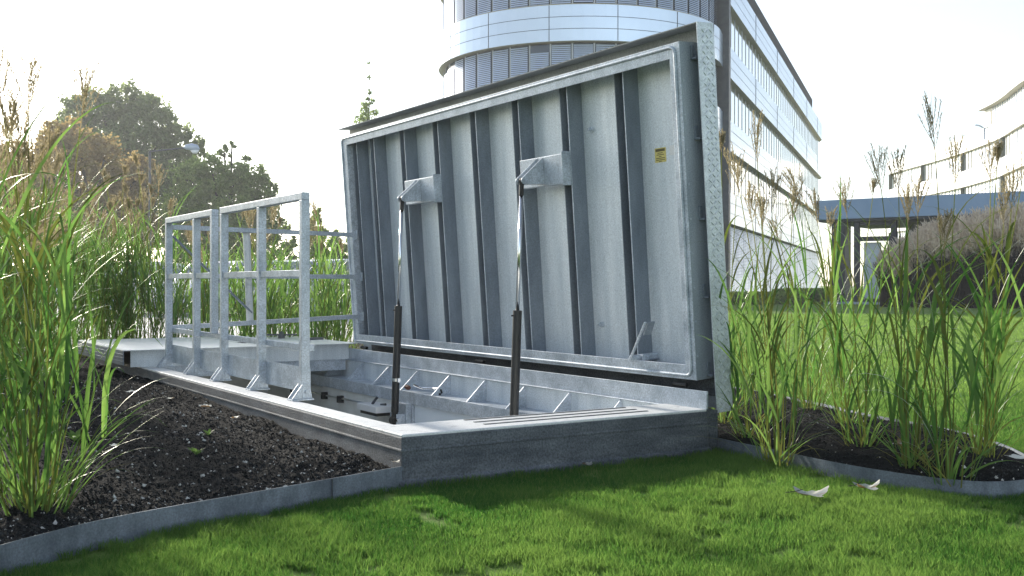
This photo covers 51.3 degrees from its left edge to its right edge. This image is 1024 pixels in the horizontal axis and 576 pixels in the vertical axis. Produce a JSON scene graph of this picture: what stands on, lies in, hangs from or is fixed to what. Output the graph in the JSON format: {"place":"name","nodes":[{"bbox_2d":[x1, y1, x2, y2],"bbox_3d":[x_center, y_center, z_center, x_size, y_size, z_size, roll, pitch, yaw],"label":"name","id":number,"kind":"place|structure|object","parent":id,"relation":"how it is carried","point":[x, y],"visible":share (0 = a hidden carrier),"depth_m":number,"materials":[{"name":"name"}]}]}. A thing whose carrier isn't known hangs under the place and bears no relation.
{"place":"outdoors","nodes":[
{"label":"outdoors","id":0,"kind":"place"},
{"bbox_2d":[0,187,83,262],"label":"ornamental grass","id":1,"kind":"object","parent":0,"point":[47,219],"depth_m":4.99,"materials":[{"name":"green plant"}]},
{"bbox_2d":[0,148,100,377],"bbox_3d":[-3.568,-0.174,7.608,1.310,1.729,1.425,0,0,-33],"label":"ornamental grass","id":2,"kind":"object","parent":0,"point":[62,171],"depth_m":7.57,"materials":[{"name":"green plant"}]},
{"bbox_2d":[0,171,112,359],"bbox_3d":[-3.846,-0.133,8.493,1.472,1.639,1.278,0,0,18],"label":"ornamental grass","id":3,"kind":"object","parent":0,"point":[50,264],"depth_m":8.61,"materials":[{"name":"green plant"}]},
{"bbox_2d":[0,181,119,360],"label":"ornamental grass","id":4,"kind":"object","parent":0,"point":[88,268],"depth_m":9.70,"materials":[{"name":"green plant"}]},
{"bbox_2d":[0,100,120,386],"bbox_3d":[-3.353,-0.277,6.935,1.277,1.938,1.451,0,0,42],"label":"ornamental grass","id":5,"kind":"object","parent":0,"point":[20,297],"depth_m":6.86,"materials":[{"name":"green plant"}]},
{"bbox_2d":[16,170,152,356],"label":"ornamental grass","id":6,"kind":"object","parent":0,"point":[81,325],"depth_m":10.51,"materials":[{"name":"green plant"}]},
{"bbox_2d":[27,199,160,339],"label":"ornamental grass","id":7,"kind":"object","parent":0,"point":[95,207],"depth_m":11.42,"materials":[{"name":"green plant"}]},
{"bbox_2d":[59,174,154,338],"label":"ornamental grass","id":8,"kind":"object","parent":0,"point":[104,215],"depth_m":11.71,"materials":[{"name":"green plant"}]},
{"bbox_2d":[86,153,206,338],"bbox_3d":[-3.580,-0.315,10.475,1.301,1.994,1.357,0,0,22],"label":"ornamental grass","id":9,"kind":"object","parent":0,"point":[157,319],"depth_m":10.44,"materials":[{"name":"green plant"}]},
{"bbox_2d":[118,221,207,337],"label":"ornamental grass","id":10,"kind":"object","parent":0,"point":[179,306],"depth_m":10.51,"materials":[{"name":"green plant"}]},
{"bbox_2d":[12,302,352,350],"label":"pavement","id":11,"kind":"structure","parent":0,"point":[189,323],"depth_m":19.68,"materials":[{"name":"concrete"}]},
{"bbox_2d":[280,223,298,259],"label":"young tree","id":12,"kind":"object","parent":11,"relation":"on","point":[292,241],"visible":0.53,"depth_m":45.96,"materials":[{"name":"green plant"}]},
{"bbox_2d":[235,259,349,312],"bbox_3d":[-4.891,0.001,26.994,1.790,1.466,4.315,0,0,28],"label":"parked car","id":13,"kind":"object","parent":11,"relation":"on","point":[312,263],"visible":0.05,"depth_m":26.27,"materials":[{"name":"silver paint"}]},
{"bbox_2d":[298,207,337,258],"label":"young tree","id":14,"kind":"object","parent":11,"relation":"on","point":[312,249],"visible":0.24,"depth_m":43.85,"materials":[{"name":"green plant"}]},
{"bbox_2d":[143,220,256,337],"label":"ornamental grass","id":15,"kind":"object","parent":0,"point":[205,307],"depth_m":9.81,"materials":[{"name":"green plant"}]},
{"bbox_2d":[161,224,243,336],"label":"ornamental grass","id":16,"kind":"object","parent":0,"point":[188,233],"depth_m":11.29,"materials":[{"name":"green plant"}]},
{"bbox_2d":[164,210,256,335],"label":"ornamental grass","id":17,"kind":"object","parent":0,"point":[242,212],"depth_m":10.67,"materials":[{"name":"green plant"}]},
{"bbox_2d":[79,343,363,362],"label":"planting soil","id":18,"kind":"structure","parent":0,"point":[88,360],"depth_m":10.52,"materials":[{"name":"black soil"}]},
{"bbox_2d":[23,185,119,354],"bbox_3d":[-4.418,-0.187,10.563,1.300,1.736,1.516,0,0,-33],"label":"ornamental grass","id":19,"kind":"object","parent":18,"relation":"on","point":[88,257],"depth_m":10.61,"materials":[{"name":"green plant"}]},
{"bbox_2d":[63,163,191,357],"bbox_3d":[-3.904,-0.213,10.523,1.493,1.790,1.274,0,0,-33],"label":"ornamental grass","id":20,"kind":"object","parent":18,"relation":"on","point":[110,205],"depth_m":10.40,"materials":[{"name":"green plant"}]},
{"bbox_2d":[201,209,310,336],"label":"ornamental grass","id":21,"kind":"object","parent":18,"relation":"on","point":[239,284],"depth_m":9.74,"materials":[{"name":"green plant"}]},
{"bbox_2d":[229,212,338,337],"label":"ornamental grass","id":22,"kind":"object","parent":18,"relation":"on","point":[269,295],"depth_m":9.73,"materials":[{"name":"green plant"}]},
{"bbox_2d":[219,217,297,335],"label":"ornamental grass","id":23,"kind":"object","parent":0,"point":[280,220],"depth_m":11.59,"materials":[{"name":"green plant"}]},
{"bbox_2d":[228,205,297,335],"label":"ornamental grass","id":24,"kind":"object","parent":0,"point":[274,217],"depth_m":10.43,"materials":[{"name":"green plant"}]},
{"bbox_2d":[234,234,341,335],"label":"ornamental grass","id":25,"kind":"object","parent":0,"point":[312,297],"depth_m":11.53,"materials":[{"name":"green plant"}]},
{"bbox_2d":[238,214,347,337],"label":"ornamental grass","id":26,"kind":"object","parent":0,"point":[285,285],"depth_m":10.36,"materials":[{"name":"green plant"}]},
{"bbox_2d":[278,206,363,345],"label":"ornamental grass","id":27,"kind":"object","parent":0,"point":[334,303],"depth_m":9.54,"materials":[{"name":"green plant"}]},
{"bbox_2d":[285,200,360,348],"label":"ornamental grass","id":28,"kind":"object","parent":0,"point":[340,311],"depth_m":10.57,"materials":[{"name":"green plant"}]},
{"bbox_2d":[311,239,363,348],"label":"ornamental grass","id":29,"kind":"object","parent":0,"point":[342,249],"depth_m":11.57,"materials":[{"name":"green plant"}]},
{"bbox_2d":[0,351,1023,544],"bbox_3d":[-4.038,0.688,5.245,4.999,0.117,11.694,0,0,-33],"label":"planting soil","id":30,"kind":"structure","parent":0,"point":[84,369],"depth_m":4.60,"materials":[{"name":"black soil"}]},
{"bbox_2d":[0,141,73,352],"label":"ornamental grass","id":31,"kind":"object","parent":30,"relation":"on","point":[2,163],"depth_m":4.15,"materials":[{"name":"green plant"}]},
{"bbox_2d":[0,41,169,516],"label":"ornamental grass","id":32,"kind":"object","parent":30,"relation":"on","point":[45,423],"depth_m":3.56,"materials":[{"name":"green plant"}]},
{"bbox_2d":[0,0,1023,285],"label":"sky","id":33,"kind":"structure","parent":0,"point":[278,80],"materials":[{"name":"white"}]},
{"bbox_2d":[0,286,1023,575],"bbox_3d":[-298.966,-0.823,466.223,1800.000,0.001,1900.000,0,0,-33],"label":"lawn","id":34,"kind":"structure","parent":0,"point":[517,564],"depth_m":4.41,"materials":[{"name":"green plant"}]},
{"bbox_2d":[0,111,164,273],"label":"autumn tree","id":35,"kind":"object","parent":34,"relation":"on","point":[99,148],"visible":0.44,"depth_m":59.26,"materials":[{"name":"brown plant"}]},
{"bbox_2d":[38,77,205,261],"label":"oak tree","id":36,"kind":"object","parent":34,"relation":"on","point":[120,117],"visible":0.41,"depth_m":75.17,"materials":[{"name":"green plant"}]},
{"bbox_2d":[148,143,199,260],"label":"street lamp","id":37,"kind":"object","parent":34,"relation":"on","point":[194,148],"visible":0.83,"depth_m":49.95,"materials":[{"name":"light grey galvanised steel"},{"name":"glass"}]},
{"bbox_2d":[0,466,401,574],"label":"metal edging","id":38,"kind":"object","parent":34,"relation":"on","point":[47,546],"visible":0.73,"depth_m":3.53,"materials":[{"name":"metal"}]},
{"bbox_2d":[154,140,287,266],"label":"green tree","id":39,"kind":"object","parent":34,"relation":"on","point":[224,185],"visible":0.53,"depth_m":61.16,"materials":[{"name":"green plant"}]},
{"bbox_2d":[351,61,379,123],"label":"slender tree","id":40,"kind":"object","parent":34,"relation":"on","point":[368,113],"visible":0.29,"depth_m":57.79,"materials":[{"name":"green plant"}]},
{"bbox_2d":[95,346,717,489],"bbox_3d":[-1.287,1.434,7.190,1.768,1.927,5.818,0,0,-33],"label":"access hatch","id":41,"kind":"object","parent":34,"relation":"on","point":[465,423],"visible":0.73,"depth_m":5.23,"materials":[{"name":"metal"}]},
{"bbox_2d":[156,209,219,374],"bbox_3d":[-2.194,0.036,7.279,0.130,1.089,1.295,0,0,-33],"label":"guard rail","id":42,"kind":"object","parent":41,"relation":"on","point":[195,359],"visible":0.98,"depth_m":7.20,"materials":[{"name":"metal"}]},
{"bbox_2d":[173,225,363,328],"bbox_3d":[-1.862,-0.089,8.236,1.514,0.789,0.100,0,0,-32],"label":"guard rail","id":43,"kind":"object","parent":42,"relation":"attached to","point":[248,306],"visible":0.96,"depth_m":8.15,"materials":[{"name":"metal"}]},
{"bbox_2d":[78,332,357,366],"bbox_3d":[-2.485,0.481,8.879,1.846,0.190,1.675,0,0,-33],"label":"hatch cover","id":44,"kind":"object","parent":41,"relation":"on","point":[144,352],"visible":0.66,"depth_m":8.43,"materials":[{"name":"grey metal"}]},
{"bbox_2d":[209,192,313,400],"bbox_3d":[-1.467,0.040,6.154,0.130,1.089,1.420,0,0,-33],"label":"guard rail","id":45,"kind":"object","parent":41,"relation":"on","point":[260,372],"visible":1,"depth_m":6.12,"materials":[{"name":"metal"}]},
{"bbox_2d":[268,384,361,402],"bbox_3d":[-1.661,0.856,8.921,0.044,0.103,2.280,0,0,-33],"label":"conduit","id":46,"kind":"object","parent":41,"relation":"attached to","point":[339,398],"visible":0.5,"depth_m":8.67,"materials":[{"name":"black rubber"}]},
{"bbox_2d":[357,396,391,416],"bbox_3d":[-0.996,0.856,7.791,0.154,0.131,0.320,0,0,-33],"label":"junction box","id":47,"kind":"object","parent":41,"relation":"attached to","point":[375,408],"visible":0.85,"depth_m":7.70,"materials":[{"name":"grey metal"}]},
{"bbox_2d":[389,196,404,424],"bbox_3d":[-0.779,0.171,7.473,0.144,1.633,0.125,0,0,-33],"label":"lift strut","id":48,"kind":"object","parent":41,"relation":"attached to","point":[396,418],"visible":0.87,"depth_m":7.45,"materials":[{"name":"black paint"}]},
{"bbox_2d":[510,178,523,415],"bbox_3d":[0.049,0.175,6.193,0.144,1.633,0.125,0,0,-33],"label":"lift strut","id":49,"kind":"object","parent":41,"relation":"attached to","point":[515,361],"visible":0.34,"depth_m":6.17,"materials":[{"name":"black paint"}]},
{"bbox_2d":[338,22,732,412],"bbox_3d":[-0.240,-0.349,7.024,0.428,1.924,4.312,0,0,-33],"label":"hatch cover","id":50,"kind":"object","parent":41,"relation":"on","point":[610,157],"visible":0.98,"depth_m":6.25,"materials":[{"name":"metal"}]},
{"bbox_2d":[727,291,806,304],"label":"hedge","id":51,"kind":"object","parent":34,"relation":"on","point":[783,298],"visible":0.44,"depth_m":45.34,"materials":[{"name":"green plant"}]},
{"bbox_2d":[762,287,845,303],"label":"hedge","id":52,"kind":"object","parent":34,"relation":"on","point":[817,295],"visible":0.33,"depth_m":47.34,"materials":[{"name":"green plant"}]},
{"bbox_2d":[786,486,828,496],"bbox_3d":[1.103,0.754,3.971,0.130,0.036,0.118,0,0,38],"label":"fallen leaf","id":53,"kind":"object","parent":34,"relation":"on","point":[821,492],"visible":1,"depth_m":3.97,"materials":[{"name":"beige plant"}]},
{"bbox_2d":[718,387,1023,498],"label":"metal edging","id":54,"kind":"object","parent":34,"relation":"on","point":[995,488],"visible":0.36,"depth_m":4.33,"materials":[{"name":"metal"}]},
{"bbox_2d":[438,0,821,291],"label":"office building","id":55,"kind":"structure","parent":0,"point":[482,42],"depth_m":51.47,"materials":[{"name":"metal"}]},
{"bbox_2d":[448,62,454,95],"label":"window","id":56,"kind":"structure","parent":55,"relation":"in","point":[451,83],"depth_m":50.11,"materials":[{"name":"white glass"}]},
{"bbox_2d":[455,57,464,93],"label":"window","id":57,"kind":"structure","parent":55,"relation":"in","point":[459,64],"depth_m":49.19,"materials":[{"name":"white glass"}]},
{"bbox_2d":[455,0,464,22],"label":"window","id":58,"kind":"structure","parent":55,"relation":"in","point":[459,4],"depth_m":49.22,"materials":[{"name":"white glass"}]},
{"bbox_2d":[464,54,476,90],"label":"window","id":59,"kind":"structure","parent":55,"relation":"in","point":[470,83],"depth_m":48.42,"materials":[{"name":"grey glass"}]},
{"bbox_2d":[465,0,476,18],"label":"window","id":60,"kind":"structure","parent":55,"relation":"in","point":[470,5],"depth_m":48.43,"materials":[{"name":"grey glass"}]},
{"bbox_2d":[477,51,491,86],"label":"window","id":61,"kind":"structure","parent":55,"relation":"in","point":[484,59],"depth_m":47.74,"materials":[{"name":"grey glass"}]},
{"bbox_2d":[477,0,491,14],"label":"window","id":62,"kind":"structure","parent":55,"relation":"in","point":[483,6],"depth_m":47.74,"materials":[{"name":"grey glass"}]},
{"bbox_2d":[492,48,509,82],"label":"window","id":63,"kind":"structure","parent":55,"relation":"in","point":[500,57],"depth_m":47.13,"materials":[{"name":"grey glass"}]},
{"bbox_2d":[492,0,509,11],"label":"window","id":64,"kind":"structure","parent":55,"relation":"in","point":[497,5],"depth_m":47.15,"materials":[{"name":"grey glass"}]},
{"bbox_2d":[510,46,528,77],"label":"window","id":65,"kind":"structure","parent":55,"relation":"in","point":[519,56],"depth_m":46.65,"materials":[{"name":"grey glass"}]},
{"bbox_2d":[529,44,549,71],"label":"window","id":66,"kind":"structure","parent":55,"relation":"in","point":[539,55],"depth_m":46.31,"materials":[{"name":"grey glass"}]},
{"bbox_2d":[550,43,571,64],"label":"window","id":67,"kind":"structure","parent":55,"relation":"in","point":[562,52],"depth_m":46.05,"materials":[{"name":"grey glass"}]},
{"bbox_2d":[572,42,593,58],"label":"window","id":68,"kind":"structure","parent":55,"relation":"in","point":[578,49],"depth_m":45.92,"materials":[{"name":"grey glass"}]},
{"bbox_2d":[672,0,687,12],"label":"window","id":69,"kind":"structure","parent":55,"relation":"in","point":[678,5],"depth_m":47.39,"materials":[{"name":"grey glass"}]},
{"bbox_2d":[686,0,699,16],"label":"window","id":70,"kind":"structure","parent":55,"relation":"in","point":[693,5],"depth_m":48.04,"materials":[{"name":"grey glass"}]},
{"bbox_2d":[698,0,708,19],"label":"window","id":71,"kind":"structure","parent":55,"relation":"in","point":[703,5],"depth_m":48.76,"materials":[{"name":"grey glass"}]},
{"bbox_2d":[730,226,735,291],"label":"window","id":72,"kind":"structure","parent":55,"relation":"in","point":[732,233],"depth_m":56.01,"materials":[{"name":"white glass"}]},
{"bbox_2d":[734,90,741,129],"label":"window","id":73,"kind":"structure","parent":55,"relation":"in","point":[737,99],"depth_m":58.03,"materials":[{"name":"white glass"}]},
{"bbox_2d":[735,21,741,60],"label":"window","id":74,"kind":"structure","parent":55,"relation":"in","point":[738,32],"depth_m":58.02,"materials":[{"name":"white glass"}]},
{"bbox_2d":[734,228,743,291],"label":"window","id":75,"kind":"structure","parent":55,"relation":"in","point":[739,274],"depth_m":57.94,"materials":[{"name":"white glass"}]},
{"bbox_2d":[742,165,748,200],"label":"window","id":76,"kind":"structure","parent":55,"relation":"in","point":[744,168],"depth_m":60.42,"materials":[{"name":"white glass"}]},
{"bbox_2d":[742,97,748,135],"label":"window","id":77,"kind":"structure","parent":55,"relation":"in","point":[745,106],"depth_m":60.40,"materials":[{"name":"white glass"}]},
{"bbox_2d":[742,30,748,68],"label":"window","id":78,"kind":"structure","parent":55,"relation":"in","point":[745,42],"depth_m":60.40,"materials":[{"name":"white glass"}]},
{"bbox_2d":[742,230,749,291],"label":"window","id":79,"kind":"structure","parent":55,"relation":"in","point":[745,247],"depth_m":60.34,"materials":[{"name":"white glass"}]},
{"bbox_2d":[749,41,754,76],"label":"window","id":80,"kind":"structure","parent":55,"relation":"in","point":[751,49],"depth_m":62.66,"materials":[{"name":"white glass"}]},
{"bbox_2d":[748,232,756,290],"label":"window","id":81,"kind":"structure","parent":55,"relation":"in","point":[752,244],"depth_m":62.70,"materials":[{"name":"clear glass"}]},
{"bbox_2d":[755,49,760,84],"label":"window","id":82,"kind":"structure","parent":55,"relation":"in","point":[757,58],"depth_m":64.88,"materials":[{"name":"white glass"}]},
{"bbox_2d":[755,234,761,291],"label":"window","id":83,"kind":"structure","parent":55,"relation":"in","point":[758,239],"depth_m":65.25,"materials":[{"name":"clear glass"}]},
{"bbox_2d":[761,57,766,91],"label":"window","id":84,"kind":"structure","parent":55,"relation":"in","point":[763,66],"depth_m":67.37,"materials":[{"name":"white glass"}]},
{"bbox_2d":[766,123,771,155],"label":"window","id":85,"kind":"structure","parent":55,"relation":"in","point":[768,129],"depth_m":69.66,"materials":[{"name":"white glass"}]},
{"bbox_2d":[711,128,842,423],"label":"ornamental grass","id":86,"kind":"object","parent":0,"point":[722,136],"depth_m":5.70,"materials":[{"name":"green plant"}]},
{"bbox_2d":[759,176,884,409],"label":"ornamental grass","id":87,"kind":"object","parent":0,"point":[815,361],"depth_m":6.09,"materials":[{"name":"green plant"}]},
{"bbox_2d":[708,388,1023,481],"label":"planting soil","id":88,"kind":"structure","parent":0,"point":[833,443],"depth_m":4.92,"materials":[{"name":"black soil"}]},
{"bbox_2d":[0,376,1018,540],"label":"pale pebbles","id":89,"kind":"object","parent":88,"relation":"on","point":[144,485],"visible":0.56,"depth_m":4.34,"materials":[{"name":"grey stone"}]},
{"bbox_2d":[702,224,827,437],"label":"ornamental grass","id":90,"kind":"object","parent":88,"relation":"on","point":[736,378],"depth_m":5.30,"materials":[{"name":"green plant"}]},
{"bbox_2d":[684,110,863,465],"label":"ornamental grass","id":91,"kind":"object","parent":88,"relation":"on","point":[776,411],"depth_m":4.72,"materials":[{"name":"green plant"}]},
{"bbox_2d":[734,163,941,446],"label":"ornamental grass","id":92,"kind":"object","parent":88,"relation":"on","point":[836,344],"depth_m":4.96,"materials":[{"name":"green plant"}]},
{"bbox_2d":[764,178,926,423],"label":"ornamental grass","id":93,"kind":"object","parent":88,"relation":"on","point":[873,186],"depth_m":5.39,"materials":[{"name":"green plant"}]},
{"bbox_2d":[830,143,1023,469],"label":"ornamental grass","id":94,"kind":"object","parent":88,"relation":"on","point":[903,411],"depth_m":4.44,"materials":[{"name":"green plant"}]},
{"bbox_2d":[886,137,1023,458],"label":"ornamental grass","id":95,"kind":"object","parent":88,"relation":"on","point":[990,337],"depth_m":4.54,"materials":[{"name":"green plant"}]},
{"bbox_2d":[871,230,947,306],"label":"pampas grass","id":96,"kind":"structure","parent":0,"point":[884,296],"depth_m":40.52,"materials":[{"name":"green plant"}]},
{"bbox_2d":[816,191,1023,304],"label":"pavilion","id":97,"kind":"structure","parent":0,"point":[862,207],"depth_m":46.27,"materials":[{"name":"grey metal"}]},
{"bbox_2d":[848,91,1023,487],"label":"ornamental grass","id":98,"kind":"object","parent":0,"point":[972,367],"depth_m":4.20,"materials":[{"name":"green plant"}]},
{"bbox_2d":[895,208,982,307],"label":"pampas grass","id":99,"kind":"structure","parent":0,"point":[928,231],"depth_m":39.34,"materials":[{"name":"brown plant"}]},
{"bbox_2d":[887,60,1023,246],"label":"curved building","id":100,"kind":"structure","parent":0,"point":[1000,103],"depth_m":108.98,"materials":[{"name":"white"}]},
{"bbox_2d":[907,166,920,184],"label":"window","id":101,"kind":"structure","parent":100,"relation":"in","point":[914,172],"depth_m":129.79,"materials":[{"name":"white glass"}]},
{"bbox_2d":[921,162,934,181],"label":"window","id":102,"kind":"structure","parent":100,"relation":"in","point":[927,170],"depth_m":125.34,"materials":[{"name":"white glass"}]},
{"bbox_2d":[935,159,947,178],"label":"window","id":103,"kind":"structure","parent":100,"relation":"in","point":[942,166],"depth_m":121.51,"materials":[{"name":"white glass"}]},
{"bbox_2d":[960,150,974,171],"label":"window","id":104,"kind":"structure","parent":100,"relation":"in","point":[969,159],"depth_m":113.82,"materials":[{"name":"white glass"}]},
{"bbox_2d":[975,145,988,166],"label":"window","id":105,"kind":"structure","parent":100,"relation":"in","point":[978,162],"depth_m":110.31,"materials":[{"name":"white glass"}]},
{"bbox_2d":[1000,130,1016,157],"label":"window","id":106,"kind":"structure","parent":100,"relation":"in","point":[1010,141],"depth_m":100.49,"materials":[{"name":"white glass"}]},
{"bbox_2d":[936,198,1023,307],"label":"pampas grass","id":107,"kind":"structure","parent":0,"point":[976,218],"depth_m":38.54,"materials":[{"name":"brown plant"}]},
{"bbox_2d":[969,195,1023,308],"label":"pampas grass","id":108,"kind":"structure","parent":0,"point":[1018,233],"depth_m":38.01,"materials":[{"name":"brown plant"}]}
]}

